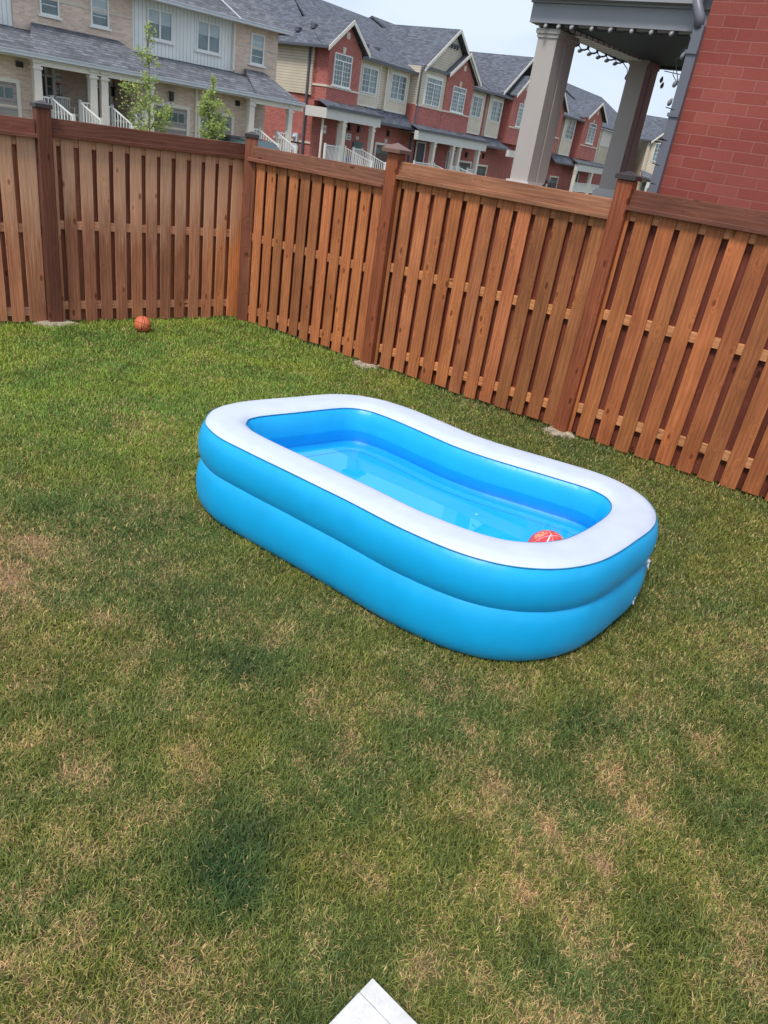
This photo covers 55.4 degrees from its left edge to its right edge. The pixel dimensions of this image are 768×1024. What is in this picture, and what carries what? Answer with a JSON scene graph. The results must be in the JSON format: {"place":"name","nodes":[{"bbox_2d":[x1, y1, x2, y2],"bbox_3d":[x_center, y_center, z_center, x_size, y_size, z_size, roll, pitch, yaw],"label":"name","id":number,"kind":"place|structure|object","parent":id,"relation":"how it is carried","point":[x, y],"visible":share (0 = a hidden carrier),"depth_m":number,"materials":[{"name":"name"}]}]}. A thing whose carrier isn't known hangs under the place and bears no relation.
{"place":"outdoors","nodes":[
{"label":"outdoors","id":0,"kind":"place"},
{"bbox_2d":[0,314,767,1023],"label":"lawn","id":1,"kind":"structure","parent":0,"point":[286,778],"depth_m":3.18,"materials":[{"name":"plant"}]},
{"bbox_2d":[0,100,244,327],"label":"wooden fence","id":2,"kind":"object","parent":1,"relation":"on","point":[99,221],"visible":0.92,"depth_m":8.11,"materials":[{"name":"brown wood"}]},
{"bbox_2d":[134,316,150,331],"bbox_3d":[-2.758,-2.146,8.347,0.188,0.187,0.184,9,27,0],"label":"basketball","id":3,"kind":"object","parent":1,"relation":"on","point":[142,323],"visible":1,"depth_m":8.29,"materials":[{"name":"orange rubber"}]},
{"bbox_2d":[329,978,416,1023],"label":"paving slab","id":4,"kind":"structure","parent":1,"relation":"on","point":[372,1001],"depth_m":2.16,"materials":[{"name":"white concrete"}]},
{"bbox_2d":[196,394,657,660],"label":"paddling pool","id":5,"kind":"structure","parent":1,"relation":"on","point":[374,505],"depth_m":4.20,"materials":[{"name":"blue plastic"}]},
{"bbox_2d":[528,530,563,541],"bbox_3d":[0.907,0.217,4.069,0.236,0.237,0.236,9,27,0],"label":"beach ball","id":6,"kind":"object","parent":5,"relation":"in","point":[544,535],"visible":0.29,"depth_m":4.00,"materials":[{"name":"red plastic"}]},
{"bbox_2d":[236,131,767,500],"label":"wooden fence","id":7,"kind":"object","parent":1,"relation":"on","point":[627,317],"visible":0.98,"depth_m":7.08,"materials":[{"name":"brown wood"}]},
{"bbox_2d":[542,179,550,187],"bbox_3d":[1.536,-2.461,8.047,0.089,2.216,0.038,25,31,28],"label":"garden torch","id":8,"kind":"object","parent":1,"relation":"on","point":[546,181],"visible":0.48,"depth_m":7.55,"materials":[{"name":"black metal"}]},
{"bbox_2d":[324,0,680,131],"label":"sky","id":9,"kind":"structure","parent":0,"point":[505,27],"materials":[{"name":"white"}]},
{"label":"ground","id":10,"kind":"structure","parent":0,"visible":0},
{"bbox_2d":[0,0,102,124],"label":"townhouse","id":11,"kind":"structure","parent":10,"relation":"on","point":[41,43],"depth_m":26.80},
{"bbox_2d":[0,77,21,116],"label":"window","id":12,"kind":"structure","parent":11,"relation":"in","point":[10,93],"depth_m":26.42,"materials":[{"name":"white metal"}]},
{"bbox_2d":[41,66,56,117],"bbox_3d":[-13.465,-16.538,28.854,0.980,2.030,0.140,-17,37,-41],"label":"front door","id":13,"kind":"structure","parent":11,"relation":"in","point":[47,80],"depth_m":28.85,"materials":[{"name":"black glass"}]},
{"bbox_2d":[38,0,62,20],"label":"window","id":14,"kind":"structure","parent":11,"relation":"in","point":[48,8],"depth_m":27.31,"materials":[{"name":"white glass"}]},
{"bbox_2d":[51,83,60,93],"bbox_3d":[-13.047,-16.894,29.138,0.460,0.380,0.036,-17,37,-41],"label":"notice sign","id":15,"kind":"object","parent":11,"relation":"attached to","point":[57,88],"visible":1,"depth_m":29.13,"materials":[{"name":"grey"}]},
{"bbox_2d":[56,96,75,118],"bbox_3d":[-12.316,-15.528,28.317,0.540,0.960,0.505,-17,37,-41],"label":"porch chair","id":16,"kind":"object","parent":11,"relation":"on","point":[63,98],"visible":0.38,"depth_m":28.32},
{"bbox_2d":[68,0,207,136],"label":"townhouse","id":17,"kind":"structure","parent":10,"relation":"on","point":[110,34],"depth_m":29.58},
{"bbox_2d":[85,74,112,125],"bbox_3d":[-11.819,-17.055,30.380,1.080,2.030,0.140,-17,37,-41],"label":"front door","id":18,"kind":"structure","parent":17,"relation":"in","point":[109,82],"depth_m":30.31,"materials":[{"name":"grey glass"}]},
{"bbox_2d":[89,0,111,31],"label":"window","id":19,"kind":"structure","parent":17,"relation":"in","point":[99,20],"depth_m":28.50,"materials":[{"name":"white glass"}]},
{"bbox_2d":[145,7,174,45],"bbox_3d":[-9.250,-20.064,30.192,1.300,1.130,0.105,-17,37,-41],"label":"window","id":20,"kind":"structure","parent":17,"relation":"in","point":[162,20],"depth_m":30.24,"materials":[{"name":"white glass"}]},
{"bbox_2d":[154,102,189,135],"bbox_3d":[-9.109,-15.904,30.842,1.960,2.350,0.090,-17,37,-41],"label":"window","id":21,"kind":"structure","parent":17,"relation":"in","point":[181,114],"depth_m":30.86,"materials":[{"name":"white metal"}]},
{"bbox_2d":[115,20,174,132],"bbox_3d":[-8.390,-14.622,25.876,2.030,4.773,1.076,9,27,0],"label":"young tree","id":22,"kind":"object","parent":10,"relation":"on","point":[166,113],"visible":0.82,"depth_m":25.84,"materials":[{"name":"green plant"}]},
{"bbox_2d":[195,73,233,140],"bbox_3d":[-6.556,-14.728,27.989,1.338,3.572,1.372,9,27,0],"label":"young tree","id":23,"kind":"object","parent":10,"relation":"on","point":[204,109],"visible":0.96,"depth_m":27.70,"materials":[{"name":"green plant"}]},
{"bbox_2d":[178,0,305,152],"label":"townhouse","id":24,"kind":"structure","parent":10,"relation":"on","point":[231,46],"depth_m":32.42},
{"bbox_2d":[194,19,221,56],"bbox_3d":[-7.609,-20.558,31.726,1.320,1.180,0.105,-17,37,-41],"label":"window","id":25,"kind":"structure","parent":24,"relation":"in","point":[208,35],"depth_m":31.72,"materials":[{"name":"white glass"}]},
{"bbox_2d":[197,111,234,139],"bbox_3d":[-7.476,-16.407,32.359,1.830,2.330,0.090,-17,37,-41],"label":"window","id":26,"kind":"structure","parent":24,"relation":"in","point":[230,123],"depth_m":32.27,"materials":[{"name":"white metal"}]},
{"bbox_2d":[248,32,264,67],"bbox_3d":[-5.773,-21.075,33.367,0.890,1.270,0.105,-17,37,-41],"label":"window","id":27,"kind":"structure","parent":24,"relation":"in","point":[257,40],"depth_m":33.37,"materials":[{"name":"white glass"}]},
{"bbox_2d":[218,134,278,149],"bbox_3d":[-5.067,-13.731,28.647,1.860,1.640,4.620,-17,37,-41],"label":"parked car","id":28,"kind":"object","parent":10,"relation":"on","point":[241,139],"visible":0.05,"depth_m":28.17,"materials":[{"name":"black paint"}]},
{"bbox_2d":[253,0,418,169],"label":"townhouse","id":29,"kind":"structure","parent":10,"relation":"on","point":[330,68],"depth_m":42.19,"materials":[{"name":"red brick"}]},
{"bbox_2d":[333,123,345,159],"bbox_3d":[-2.671,-22.423,44.471,0.130,2.130,0.850,23,30,26],"label":"front door","id":30,"kind":"structure","parent":29,"relation":"in","point":[337,129],"depth_m":44.06,"materials":[{"name":"grey"}]},
{"bbox_2d":[331,52,352,90],"bbox_3d":[-2.338,-24.900,41.310,0.105,1.660,1.800,23,30,26],"label":"window","id":31,"kind":"structure","parent":29,"relation":"in","point":[342,68],"depth_m":41.31,"materials":[{"name":"white glass"}]},
{"bbox_2d":[346,133,350,139],"bbox_3d":[-2.179,-23.072,44.927,0.036,0.360,0.500,23,30,26],"label":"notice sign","id":32,"kind":"object","parent":29,"relation":"attached to","point":[348,136],"visible":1,"depth_m":44.89,"materials":[{"name":"white paper"}]},
{"bbox_2d":[352,141,362,148],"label":"window","id":33,"kind":"structure","parent":29,"relation":"in","point":[358,145],"depth_m":45.87,"materials":[{"name":"grey glass"}]},
{"bbox_2d":[360,66,378,94],"bbox_3d":[-0.887,-26.170,44.347,0.065,1.350,1.630,23,30,26],"label":"window","id":34,"kind":"structure","parent":29,"relation":"in","point":[369,78],"depth_m":44.33,"materials":[{"name":"white glass"}]},
{"bbox_2d":[299,0,479,169],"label":"townhouse","id":35,"kind":"structure","parent":10,"relation":"on","point":[422,59],"depth_m":48.76,"materials":[{"name":"red brick"}]},
{"bbox_2d":[372,142,390,169],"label":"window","id":36,"kind":"structure","parent":35,"relation":"in","point":[381,155],"depth_m":48.10,"materials":[{"name":"metal"}]},
{"bbox_2d":[389,73,407,101],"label":"window","id":37,"kind":"structure","parent":35,"relation":"in","point":[398,85],"depth_m":46.86,"materials":[{"name":"white glass"}]},
{"bbox_2d":[413,141,425,164],"bbox_3d":[2.449,-25.066,51.871,0.150,2.200,1.300,23,30,26],"label":"front door","id":38,"kind":"structure","parent":35,"relation":"in","point":[420,147],"depth_m":51.65,"materials":[{"name":"white glass"}]},
{"bbox_2d":[423,76,442,107],"bbox_3d":[3.302,-28.224,49.141,0.065,1.630,2.050,23,30,26],"label":"window","id":39,"kind":"structure","parent":35,"relation":"in","point":[433,88],"depth_m":49.13,"materials":[{"name":"white glass"}]},
{"bbox_2d":[369,16,494,174],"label":"townhouse","id":40,"kind":"structure","parent":10,"relation":"on","point":[463,106],"depth_m":53.32,"materials":[{"name":"red brick"}]},
{"bbox_2d":[445,151,455,168],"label":"window","id":41,"kind":"structure","parent":40,"relation":"in","point":[447,157],"depth_m":55.21,"materials":[{"name":"white glass"}]},
{"bbox_2d":[449,86,466,114],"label":"window","id":42,"kind":"structure","parent":40,"relation":"in","point":[459,94],"depth_m":51.92,"materials":[{"name":"white glass"}]},
{"bbox_2d":[459,160,471,172],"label":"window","id":43,"kind":"structure","parent":40,"relation":"in","point":[464,165],"depth_m":57.54,"materials":[{"name":"glass"}]},
{"bbox_2d":[470,95,482,117],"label":"window","id":44,"kind":"structure","parent":40,"relation":"in","point":[477,101],"depth_m":55.31,"materials":[{"name":"white glass"}]},
{"bbox_2d":[469,51,533,179],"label":"townhouse","id":45,"kind":"structure","parent":10,"relation":"on","point":[505,79],"depth_m":59.47,"materials":[{"name":"red brick"}]},
{"bbox_2d":[476,164,487,175],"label":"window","id":46,"kind":"structure","parent":45,"relation":"in","point":[482,169],"depth_m":60.00,"materials":[{"name":"glass"}]},
{"bbox_2d":[489,100,502,122],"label":"window","id":47,"kind":"structure","parent":45,"relation":"in","point":[496,108],"depth_m":57.95,"materials":[{"name":"white glass"}]},
{"bbox_2d":[515,103,524,127],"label":"window","id":48,"kind":"structure","parent":45,"relation":"in","point":[521,106],"depth_m":60.23,"materials":[{"name":"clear glass"}]},
{"bbox_2d":[546,93,583,188],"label":"townhouse","id":49,"kind":"structure","parent":10,"relation":"on","point":[560,159],"depth_m":70.79,"materials":[{"name":"red brick"}]},
{"bbox_2d":[549,176,558,188],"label":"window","id":50,"kind":"structure","parent":49,"relation":"in","point":[553,179],"depth_m":72.72,"materials":[{"name":"glass"}]},
{"bbox_2d":[564,119,575,139],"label":"window","id":51,"kind":"structure","parent":49,"relation":"in","point":[569,132],"depth_m":70.77,"materials":[{"name":"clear glass"}]},
{"bbox_2d":[560,92,607,194],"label":"townhouse","id":52,"kind":"structure","parent":10,"relation":"on","point":[587,131],"depth_m":74.01,"materials":[{"name":"red brick"}]},
{"bbox_2d":[573,171,579,191],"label":"front door","id":53,"kind":"structure","parent":52,"relation":"in","point":[578,172],"depth_m":76.86,"materials":[{"name":"grey"}]},
{"bbox_2d":[585,123,596,144],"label":"window","id":54,"kind":"structure","parent":52,"relation":"in","point":[592,127],"depth_m":73.95,"materials":[{"name":"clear glass"}]},
{"bbox_2d":[565,83,616,194],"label":"townhouse","id":55,"kind":"structure","parent":10,"relation":"on","point":[577,93],"depth_m":80.46,"materials":[{"name":"grey brick"}]},
{"bbox_2d":[506,0,767,211],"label":"brick house","id":56,"kind":"structure","parent":10,"relation":"on","point":[714,145],"depth_m":6.82,"materials":[{"name":"brick"}]},
{"bbox_2d":[540,23,691,105],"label":"string lights","id":57,"kind":"object","parent":56,"relation":"hanging from","point":[614,29],"visible":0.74,"depth_m":7.14},
{"bbox_2d":[631,115,667,191],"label":"detached house","id":58,"kind":"structure","parent":10,"relation":"on","point":[649,144],"depth_m":81.42,"materials":[{"name":"beige"}]},
{"bbox_2d":[651,143,660,161],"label":"window","id":59,"kind":"structure","parent":58,"relation":"in","point":[657,146],"depth_m":80.55,"materials":[{"name":"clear glass"}]}
]}

